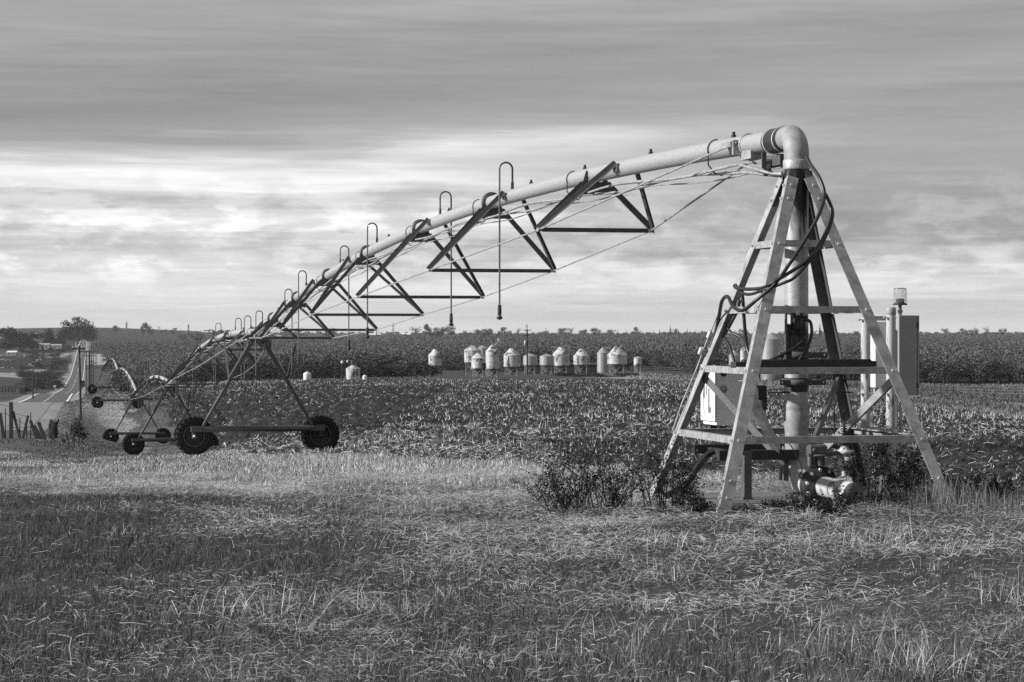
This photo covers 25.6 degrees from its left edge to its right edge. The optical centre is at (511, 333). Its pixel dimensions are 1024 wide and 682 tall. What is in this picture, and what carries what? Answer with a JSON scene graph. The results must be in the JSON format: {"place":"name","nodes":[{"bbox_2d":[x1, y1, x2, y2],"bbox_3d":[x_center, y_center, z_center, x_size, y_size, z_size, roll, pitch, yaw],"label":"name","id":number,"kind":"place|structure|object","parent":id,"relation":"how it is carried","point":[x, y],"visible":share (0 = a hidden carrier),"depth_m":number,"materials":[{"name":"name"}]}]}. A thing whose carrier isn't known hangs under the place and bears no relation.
{"place":"outdoors","nodes":[
{"label":"outdoors","id":0,"kind":"place"},
{"bbox_2d":[15,375,36,393],"bbox_3d":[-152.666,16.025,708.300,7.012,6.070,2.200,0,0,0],"label":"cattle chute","id":1,"kind":"object","parent":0,"point":[26,388],"visible":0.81,"depth_m":708.20,"materials":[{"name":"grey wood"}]},
{"bbox_2d":[0,340,86,427],"bbox_3d":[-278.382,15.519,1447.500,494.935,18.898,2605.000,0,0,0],"label":"road","id":2,"kind":"structure","parent":0,"point":[37,406],"depth_m":377.16,"materials":[{"name":"grey asphalt"}]},
{"bbox_2d":[0,437,161,465],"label":"tall dry grass","id":3,"kind":"structure","parent":0,"point":[39,451],"depth_m":90.31,"materials":[{"name":"plant"}]},
{"bbox_2d":[0,327,1023,681],"bbox_3d":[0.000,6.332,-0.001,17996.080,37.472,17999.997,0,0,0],"label":"ground","id":4,"kind":"structure","parent":0,"point":[8,377],"depth_m":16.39,"materials":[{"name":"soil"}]},
{"bbox_2d":[9,402,12,438],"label":"fence post","id":5,"kind":"object","parent":4,"relation":"on","point":[11,420],"visible":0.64,"depth_m":114.92,"materials":[{"name":"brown wood"}]},
{"bbox_2d":[0,326,44,350],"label":"broad tree","id":6,"kind":"object","parent":4,"relation":"on","point":[21,339],"visible":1,"depth_m":2047.30,"materials":[{"name":"grey plant"}]},
{"bbox_2d":[48,419,58,440],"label":"fence post","id":7,"kind":"object","parent":4,"relation":"on","point":[52,426],"visible":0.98,"depth_m":115.99,"materials":[{"name":"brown wood"}]},
{"bbox_2d":[41,328,67,345],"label":"broad tree","id":8,"kind":"object","parent":4,"relation":"on","point":[48,336],"visible":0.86,"depth_m":2203.68,"materials":[{"name":"grey plant"}]},
{"bbox_2d":[57,316,97,343],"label":"eucalyptus tree","id":9,"kind":"object","parent":4,"relation":"on","point":[87,333],"visible":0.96,"depth_m":2448.22,"materials":[{"name":"grey plant"}]},
{"bbox_2d":[72,346,85,420],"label":"utility pole","id":10,"kind":"object","parent":4,"relation":"on","point":[81,383],"visible":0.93,"depth_m":188.64,"materials":[{"name":"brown wood"}]},
{"bbox_2d":[70,414,88,444],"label":"round bush","id":11,"kind":"object","parent":4,"relation":"on","point":[75,423],"visible":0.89,"depth_m":124.94,"materials":[{"name":"grey plant"}]},
{"bbox_2d":[87,364,129,393],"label":"drive tower","id":12,"kind":"structure","parent":4,"relation":"on","point":[91,388],"depth_m":282.76,"materials":[{"name":"metal"}]},
{"bbox_2d":[91,372,143,407],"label":"drive tower","id":13,"kind":"structure","parent":4,"relation":"on","point":[97,402],"depth_m":229.78,"materials":[{"name":"metal"}]},
{"bbox_2d":[101,354,121,376],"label":"irrigation span","id":14,"kind":"object","parent":13,"relation":"attached to","point":[113,361],"visible":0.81,"depth_m":248.34,"materials":[{"name":"metal"}]},
{"bbox_2d":[14,387,235,457],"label":"verge grass","id":15,"kind":"structure","parent":4,"relation":"on","point":[88,398],"depth_m":183.72,"materials":[{"name":"plant"}]},
{"bbox_2d":[103,396,170,443],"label":"drive tower","id":16,"kind":"structure","parent":4,"relation":"on","point":[111,434],"depth_m":176.83,"materials":[{"name":"metal"}]},
{"bbox_2d":[110,363,143,400],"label":"irrigation span","id":17,"kind":"object","parent":16,"relation":"on","point":[131,379],"visible":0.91,"depth_m":203.31,"materials":[{"name":"metal"}]},
{"bbox_2d":[122,388,218,454],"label":"drive tower","id":18,"kind":"structure","parent":4,"relation":"on","point":[133,442],"depth_m":123.71,"materials":[{"name":"metal"}]},
{"bbox_2d":[129,368,176,416],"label":"irrigation span","id":19,"kind":"object","parent":18,"relation":"on","point":[154,379],"visible":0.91,"depth_m":143.40,"materials":[{"name":"metal"}]},
{"bbox_2d":[184,362,237,381],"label":"field edge shrub","id":20,"kind":"object","parent":4,"relation":"on","point":[211,370],"visible":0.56,"depth_m":451.74,"materials":[{"name":"grey plant"}]},
{"bbox_2d":[216,355,269,379],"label":"orchard tree","id":21,"kind":"object","parent":4,"relation":"on","point":[230,361],"visible":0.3,"depth_m":585.68,"materials":[{"name":"grey plant"}]},
{"bbox_2d":[174,337,339,455],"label":"drive tower","id":22,"kind":"structure","parent":4,"relation":"on","point":[193,435],"depth_m":71.85,"materials":[{"name":"metal"}]},
{"bbox_2d":[162,315,264,415],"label":"irrigation span","id":23,"kind":"object","parent":22,"relation":"attached to","point":[226,336],"visible":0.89,"depth_m":90.89,"materials":[{"name":"metal"}]},
{"bbox_2d":[240,362,279,379],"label":"field edge shrub","id":24,"kind":"object","parent":4,"relation":"on","point":[250,371],"visible":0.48,"depth_m":501.17,"materials":[{"name":"grey plant"}]},
{"bbox_2d":[245,367,279,379],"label":"verge shrub","id":25,"kind":"object","parent":4,"relation":"on","point":[265,374],"visible":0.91,"depth_m":484.02,"materials":[{"name":"grey plant"}]},
{"bbox_2d":[245,351,290,379],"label":"orchard tree","id":26,"kind":"object","parent":4,"relation":"on","point":[282,357],"visible":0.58,"depth_m":581.70,"materials":[{"name":"grey plant"}]},
{"bbox_2d":[281,356,319,378],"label":"orchard tree","id":27,"kind":"object","parent":4,"relation":"on","point":[306,360],"visible":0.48,"depth_m":580.94,"materials":[{"name":"grey plant"}]},
{"bbox_2d":[289,363,333,377],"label":"field edge shrub","id":28,"kind":"object","parent":4,"relation":"on","point":[320,369],"visible":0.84,"depth_m":432.83,"materials":[{"name":"grey plant"}]},
{"bbox_2d":[316,352,350,377],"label":"orchard tree","id":29,"kind":"object","parent":4,"relation":"on","point":[328,357],"visible":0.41,"depth_m":577.57,"materials":[{"name":"grey plant"}]},
{"bbox_2d":[327,361,372,378],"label":"field edge shrub","id":30,"kind":"object","parent":4,"relation":"on","point":[339,367],"visible":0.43,"depth_m":466.61,"materials":[{"name":"grey plant"}]},
{"bbox_2d":[331,348,374,365],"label":"orchard tree","id":31,"kind":"object","parent":4,"relation":"on","point":[357,355],"visible":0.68,"depth_m":572.82,"materials":[{"name":"grey plant"}]},
{"bbox_2d":[346,360,359,378],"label":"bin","id":32,"kind":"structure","parent":4,"relation":"on","point":[352,371],"depth_m":393.98,"materials":[{"name":"metal"}]},
{"bbox_2d":[361,350,393,367],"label":"orchard tree","id":33,"kind":"object","parent":4,"relation":"on","point":[377,359],"visible":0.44,"depth_m":567.56,"materials":[{"name":"grey plant"}]},
{"bbox_2d":[363,360,401,378],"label":"field edge shrub","id":34,"kind":"object","parent":4,"relation":"on","point":[379,370],"visible":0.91,"depth_m":469.07,"materials":[{"name":"grey plant"}]},
{"bbox_2d":[381,353,422,376],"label":"orchard tree","id":35,"kind":"object","parent":4,"relation":"on","point":[397,356],"visible":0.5,"depth_m":567.61,"materials":[{"name":"grey plant"}]},
{"bbox_2d":[386,351,430,375],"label":"orchard tree","id":36,"kind":"object","parent":4,"relation":"on","point":[407,360],"visible":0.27,"depth_m":559.85,"materials":[{"name":"grey plant"}]},
{"bbox_2d":[390,359,436,377],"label":"field edge shrub","id":37,"kind":"object","parent":4,"relation":"on","point":[403,372],"visible":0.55,"depth_m":461.69,"materials":[{"name":"grey plant"}]},
{"bbox_2d":[409,363,441,377],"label":"field edge shrub","id":38,"kind":"object","parent":4,"relation":"on","point":[428,370],"visible":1,"depth_m":434.45,"materials":[{"name":"grey plant"}]},
{"bbox_2d":[428,349,441,377],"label":"feed bin","id":39,"kind":"object","parent":4,"relation":"on","point":[435,357],"visible":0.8,"depth_m":462.74,"materials":[{"name":"metal"}]},
{"bbox_2d":[442,371,463,377],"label":"concrete wall","id":40,"kind":"structure","parent":4,"relation":"on","point":[451,374],"depth_m":456.96,"materials":[{"name":"grey concrete"}]},
{"bbox_2d":[441,352,468,368],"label":"orchard tree","id":41,"kind":"object","parent":4,"relation":"on","point":[457,364],"visible":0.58,"depth_m":674.47,"materials":[{"name":"grey plant"}]},
{"bbox_2d":[464,346,480,375],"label":"feed bin","id":42,"kind":"object","parent":4,"relation":"on","point":[470,352],"visible":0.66,"depth_m":511.32,"materials":[{"name":"metal"}]},
{"bbox_2d":[471,353,485,377],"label":"feed bin","id":43,"kind":"object","parent":4,"relation":"on","point":[478,363],"visible":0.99,"depth_m":421.38,"materials":[{"name":"metal"}]},
{"bbox_2d":[485,338,500,377],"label":"feed bin","id":44,"kind":"object","parent":4,"relation":"on","point":[492,360],"visible":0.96,"depth_m":427.71,"materials":[{"name":"metal"}]},
{"bbox_2d":[0,448,1020,524],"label":"meadow grass","id":45,"kind":"structure","parent":4,"relation":"on","point":[148,468],"depth_m":40.60,"materials":[{"name":"grey plant"}]},
{"bbox_2d":[0,461,1023,681],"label":"fallen straw","id":46,"kind":"object","parent":4,"relation":"on","point":[515,493],"visible":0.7,"depth_m":17.60,"materials":[{"name":"grey plant"}]},
{"bbox_2d":[504,348,519,375],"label":"feed bin","id":47,"kind":"object","parent":4,"relation":"on","point":[511,360],"visible":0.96,"depth_m":477.43,"materials":[{"name":"metal"}]},
{"bbox_2d":[0,478,1023,681],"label":"dry grass tufts","id":48,"kind":"object","parent":4,"relation":"on","point":[922,653],"visible":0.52,"depth_m":14.04,"materials":[{"name":"plant"}]},
{"bbox_2d":[523,354,536,374],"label":"feed bin","id":49,"kind":"object","parent":4,"relation":"on","point":[532,361],"visible":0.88,"depth_m":530.38,"materials":[{"name":"metal"}]},
{"bbox_2d":[520,346,553,365],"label":"orchard tree","id":50,"kind":"object","parent":4,"relation":"on","point":[539,353],"visible":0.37,"depth_m":663.07,"materials":[{"name":"grey plant"}]},
{"bbox_2d":[540,354,553,374],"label":"feed bin","id":51,"kind":"object","parent":4,"relation":"on","point":[546,362],"visible":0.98,"depth_m":522.11,"materials":[{"name":"metal"}]},
{"bbox_2d":[98,333,1023,375],"bbox_3d":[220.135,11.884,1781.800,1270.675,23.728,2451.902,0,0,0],"label":"orchard","id":52,"kind":"object","parent":4,"relation":"on","point":[1012,344],"visible":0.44,"depth_m":1510.19,"materials":[{"name":"plant"}]},
{"bbox_2d":[525,363,596,373],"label":"dark shed","id":53,"kind":"structure","parent":4,"relation":"on","point":[571,368],"depth_m":555.77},
{"bbox_2d":[553,347,569,373],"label":"feed bin","id":54,"kind":"object","parent":4,"relation":"on","point":[561,355],"visible":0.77,"depth_m":536.32,"materials":[{"name":"metal"}]},
{"bbox_2d":[506,443,636,516],"bbox_3d":[0.532,1.429,21.849,1.109,0.745,0.817,0,0,35],"label":"weed bush","id":55,"kind":"object","parent":4,"relation":"on","point":[569,495],"visible":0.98,"depth_m":21.84,"materials":[{"name":"woody twigs"},{"name":"dark leaves"}]},
{"bbox_2d":[573,349,589,373],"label":"feed bin","id":56,"kind":"object","parent":4,"relation":"on","point":[581,360],"visible":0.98,"depth_m":528.10,"materials":[{"name":"metal"}]},
{"bbox_2d":[158,378,1023,481],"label":"corn stubble","id":57,"kind":"object","parent":4,"relation":"on","point":[819,415],"visible":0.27,"depth_m":112.57,"materials":[{"name":"plant"}]},
{"bbox_2d":[159,378,1023,485],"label":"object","id":58,"kind":"object","parent":4,"relation":"on","point":[380,407],"visible":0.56,"depth_m":112.08,"materials":[{"name":"grey plant"}]},
{"bbox_2d":[161,378,1023,481],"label":"crop trash","id":59,"kind":"object","parent":4,"relation":"on","point":[465,447],"visible":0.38,"depth_m":77.81,"materials":[{"name":"grey plant"}]},
{"bbox_2d":[532,419,652,510],"bbox_3d":[0.737,1.314,22.224,0.890,0.940,0.987,0,0,-32],"label":"weed bush","id":60,"kind":"object","parent":4,"relation":"on","point":[585,480],"visible":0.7,"depth_m":22.20,"materials":[{"name":"woody twigs"},{"name":"dark leaves"}]},
{"bbox_2d":[597,348,608,373],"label":"feed bin","id":61,"kind":"object","parent":4,"relation":"on","point":[602,364],"visible":0.86,"depth_m":536.20,"materials":[{"name":"metal"}]},
{"bbox_2d":[204,329,1023,336],"bbox_3d":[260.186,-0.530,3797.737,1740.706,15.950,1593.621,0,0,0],"label":"woods","id":62,"kind":"object","parent":4,"relation":"on","point":[556,334],"visible":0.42,"depth_m":3751.52,"materials":[{"name":"grey plant"}]},
{"bbox_2d":[607,347,626,375],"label":"feed bin","id":63,"kind":"object","parent":4,"relation":"on","point":[617,360],"visible":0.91,"depth_m":415.65,"materials":[{"name":"metal"}]},
{"bbox_2d":[589,458,654,512],"bbox_3d":[1.085,1.485,21.881,0.764,0.570,0.517,0,0,21],"label":"weed bush","id":64,"kind":"object","parent":4,"relation":"on","point":[614,496],"visible":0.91,"depth_m":21.86,"materials":[{"name":"woody twigs"},{"name":"dark leaves"}]},
{"bbox_2d":[639,350,671,369],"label":"orchard tree","id":65,"kind":"object","parent":4,"relation":"on","point":[648,357],"visible":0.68,"depth_m":644.16,"materials":[{"name":"grey plant"}]},
{"bbox_2d":[615,428,710,510],"bbox_3d":[1.451,1.335,21.891,0.997,0.837,0.549,0,0,10],"label":"weed bush","id":66,"kind":"object","parent":4,"relation":"on","point":[658,474],"visible":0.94,"depth_m":21.89,"materials":[{"name":"woody twigs"},{"name":"dark leaves"}]},
{"bbox_2d":[660,349,689,371],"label":"orchard tree","id":67,"kind":"object","parent":4,"relation":"on","point":[669,357],"visible":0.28,"depth_m":624.80,"materials":[{"name":"grey plant"}]},
{"bbox_2d":[664,451,716,511],"bbox_3d":[1.705,1.421,21.691,0.531,0.665,0.456,0,0,0],"label":"weed bush","id":68,"kind":"object","parent":4,"relation":"on","point":[681,496],"visible":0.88,"depth_m":21.69,"materials":[{"name":"black plant"}]},
{"bbox_2d":[678,489,715,515],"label":"weed bush","id":69,"kind":"object","parent":4,"relation":"on","point":[692,502],"visible":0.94,"depth_m":21.39,"materials":[{"name":"grey plant"}]},
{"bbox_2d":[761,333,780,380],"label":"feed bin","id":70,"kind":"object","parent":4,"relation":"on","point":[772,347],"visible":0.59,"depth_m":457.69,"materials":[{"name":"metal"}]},
{"bbox_2d":[739,498,808,513],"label":"weed bush","id":71,"kind":"object","parent":4,"relation":"on","point":[763,505],"visible":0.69,"depth_m":21.27,"materials":[{"name":"grey plant"}]},
{"bbox_2d":[681,491,917,510],"bbox_3d":[2.922,1.740,22.902,2.000,0.140,1.900,0,0,-13],"label":"concrete pad","id":72,"kind":"object","parent":4,"relation":"on","point":[756,496],"visible":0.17,"depth_m":22.79,"materials":[{"name":"grey concrete"}]},
{"bbox_2d":[646,125,950,511],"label":"pivot tower","id":73,"kind":"structure","parent":72,"relation":"on","point":[796,191],"depth_m":22.76,"materials":[{"name":"metal"}]},
{"bbox_2d":[249,132,784,390],"bbox_3d":[-2.595,-0.462,47.496,2.586,4.533,50.252,0,0,-13],"label":"irrigation span","id":74,"kind":"object","parent":73,"relation":"attached to","point":[585,181],"visible":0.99,"depth_m":36.87,"materials":[{"name":"metal"}]},
{"bbox_2d":[664,448,715,497],"bbox_3d":[1.791,1.410,22.779,0.625,0.493,0.122,0,0,-31],"label":"black hose","id":75,"kind":"object","parent":73,"relation":"hanging from","point":[709,453],"visible":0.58,"depth_m":22.83,"materials":[{"name":"rubber"}]},
{"bbox_2d":[672,299,740,430],"bbox_3d":[2.041,0.338,23.523,0.801,1.378,0.107,0,0,31],"label":"conduit","id":76,"kind":"object","parent":73,"relation":"attached to","point":[729,323],"visible":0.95,"depth_m":23.52,"materials":[{"name":"metal"}]},
{"bbox_2d":[701,364,758,427],"bbox_3d":[2.291,0.694,24.155,0.630,0.712,0.500,0,0,-13],"label":"control box","id":77,"kind":"object","parent":73,"relation":"attached to","point":[716,411],"visible":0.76,"depth_m":23.93,"materials":[{"name":"metal"}]},
{"bbox_2d":[701,364,716,421],"bbox_3d":[2.100,0.638,24.113,0.022,0.600,0.500,0,0,-13],"label":"door","id":78,"kind":"structure","parent":77,"relation":"in","point":[713,376],"depth_m":24.01,"materials":[{"name":"white paint"}]},
{"bbox_2d":[741,291,748,353],"bbox_3d":[2.397,-0.106,23.086,0.120,0.666,0.061,0,0,35],"label":"black hose","id":79,"kind":"object","parent":73,"relation":"hanging from","point":[744,325],"visible":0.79,"depth_m":23.09,"materials":[{"name":"rubber"}]},
{"bbox_2d":[709,156,825,347],"bbox_3d":[2.541,-0.818,22.951,0.809,1.957,1.437,0,0,-21],"label":"black hose","id":80,"kind":"object","parent":73,"relation":"hanging from","point":[785,269],"visible":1,"depth_m":22.43,"materials":[{"name":"rubber"}]},
{"bbox_2d":[733,193,831,290],"bbox_3d":[2.565,-0.914,22.741,0.620,0.976,1.265,0,0,-43],"label":"black hose","id":81,"kind":"object","parent":73,"relation":"hanging from","point":[789,272],"visible":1,"depth_m":22.36,"materials":[{"name":"rubber"}]},
{"bbox_2d":[737,194,833,295],"bbox_3d":[2.598,-0.883,22.635,1.185,1.014,0.542,0,0,39],"label":"black hose","id":82,"kind":"object","parent":73,"relation":"hanging from","point":[799,272],"visible":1,"depth_m":22.38,"materials":[{"name":"rubber"}]},
{"bbox_2d":[765,488,841,512],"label":"weed bush","id":83,"kind":"object","parent":4,"relation":"on","point":[804,501],"visible":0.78,"depth_m":21.15,"materials":[{"name":"grey plant"}]},
{"bbox_2d":[600,372,1023,415],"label":"crop field","id":84,"kind":"structure","parent":4,"relation":"on","point":[932,399],"depth_m":316.45,"materials":[{"name":"plant"}]},
{"bbox_2d":[816,495,851,516],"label":"weed bush","id":85,"kind":"object","parent":4,"relation":"on","point":[830,508],"visible":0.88,"depth_m":20.57,"materials":[{"name":"grey plant"}]},
{"bbox_2d":[817,482,865,510],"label":"weed bush","id":86,"kind":"object","parent":4,"relation":"on","point":[843,497],"visible":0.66,"depth_m":21.20,"materials":[{"name":"grey plant"}]},
{"bbox_2d":[858,318,870,489],"bbox_3d":[3.839,0.858,24.597,0.146,2.048,0.109,0,0,0],"label":"steel post","id":87,"kind":"object","parent":4,"relation":"on","point":[865,393],"visible":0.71,"depth_m":24.55,"materials":[{"name":"metal"}]},
{"bbox_2d":[825,401,925,500],"bbox_3d":[3.583,1.200,22.382,1.138,1.069,0.765,0,0,0],"label":"weed bush","id":88,"kind":"object","parent":4,"relation":"on","point":[882,454],"visible":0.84,"depth_m":22.35,"materials":[{"name":"dark leaves"},{"name":"woody twigs"}]},
{"bbox_2d":[844,484,910,508],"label":"weed bush","id":89,"kind":"object","parent":4,"relation":"on","point":[872,499],"visible":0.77,"depth_m":21.67,"materials":[{"name":"grey plant"}]},
{"bbox_2d":[883,307,896,495],"bbox_3d":[4.089,0.788,24.449,0.146,2.144,0.113,0,0,0],"label":"steel post","id":90,"kind":"object","parent":4,"relation":"on","point":[890,317],"visible":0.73,"depth_m":24.40,"materials":[{"name":"white metal"}]},
{"bbox_2d":[767,465,1023,517],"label":"rank grass","id":91,"kind":"structure","parent":4,"relation":"on","point":[970,497],"depth_m":21.50,"materials":[{"name":"plant"}]},
{"bbox_2d":[875,442,937,499],"bbox_3d":[3.935,1.391,22.486,0.678,0.665,0.607,0,0,0],"label":"weed bush","id":92,"kind":"object","parent":4,"relation":"on","point":[906,475],"visible":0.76,"depth_m":22.48,"materials":[{"name":"dark leaves"},{"name":"woody twigs"}]},
{"bbox_2d":[896,315,918,468],"bbox_3d":[4.300,0.646,24.750,0.242,1.685,0.307,0,0,-13],"label":"control cabinet","id":93,"kind":"object","parent":4,"relation":"on","point":[907,346],"visible":0.57,"depth_m":24.61,"materials":[{"name":"grey metal"}]},
{"bbox_2d":[870,316,885,392],"bbox_3d":[4.080,0.236,24.950,0.200,0.850,0.160,0,0,-13],"label":"junction box","id":94,"kind":"object","parent":93,"relation":"attached to","point":[877,381],"visible":0.32,"depth_m":24.87,"materials":[{"name":"white paint"}]},
{"bbox_2d":[893,288,906,314],"bbox_3d":[4.257,-0.342,24.750,0.160,0.312,0.160,0,0,0],"label":"warning beacon","id":95,"kind":"object","parent":93,"relation":"on","point":[899,297],"visible":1,"depth_m":24.70,"materials":[{"name":"glass"}]},
{"bbox_2d":[919,352,966,383],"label":"orchard tree","id":96,"kind":"object","parent":4,"relation":"on","point":[932,362],"visible":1,"depth_m":504.92,"materials":[{"name":"grey plant"}]},
{"bbox_2d":[919,464,990,497],"bbox_3d":[4.407,1.475,22.411,0.697,0.440,0.378,0,0,-12],"label":"weed bush","id":97,"kind":"object","parent":4,"relation":"on","point":[965,481],"visible":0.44,"depth_m":22.38,"materials":[{"name":"grey plant"}]},
{"bbox_2d":[962,352,1008,383],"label":"orchard tree","id":98,"kind":"object","parent":4,"relation":"on","point":[981,371],"visible":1,"depth_m":505.62,"materials":[{"name":"grey plant"}]},
{"bbox_2d":[953,385,1022,395],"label":"rail fence","id":99,"kind":"object","parent":4,"relation":"on","point":[1005,390],"visible":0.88,"depth_m":369.98,"materials":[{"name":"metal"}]},
{"bbox_2d":[966,468,1023,499],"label":"weed bush","id":100,"kind":"object","parent":4,"relation":"on","point":[998,486],"visible":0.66,"depth_m":22.58,"materials":[{"name":"grey plant"}]},
{"bbox_2d":[0,0,1023,332],"label":"sky","id":101,"kind":"structure","parent":0,"point":[166,164],"materials":[{"name":"grey"}]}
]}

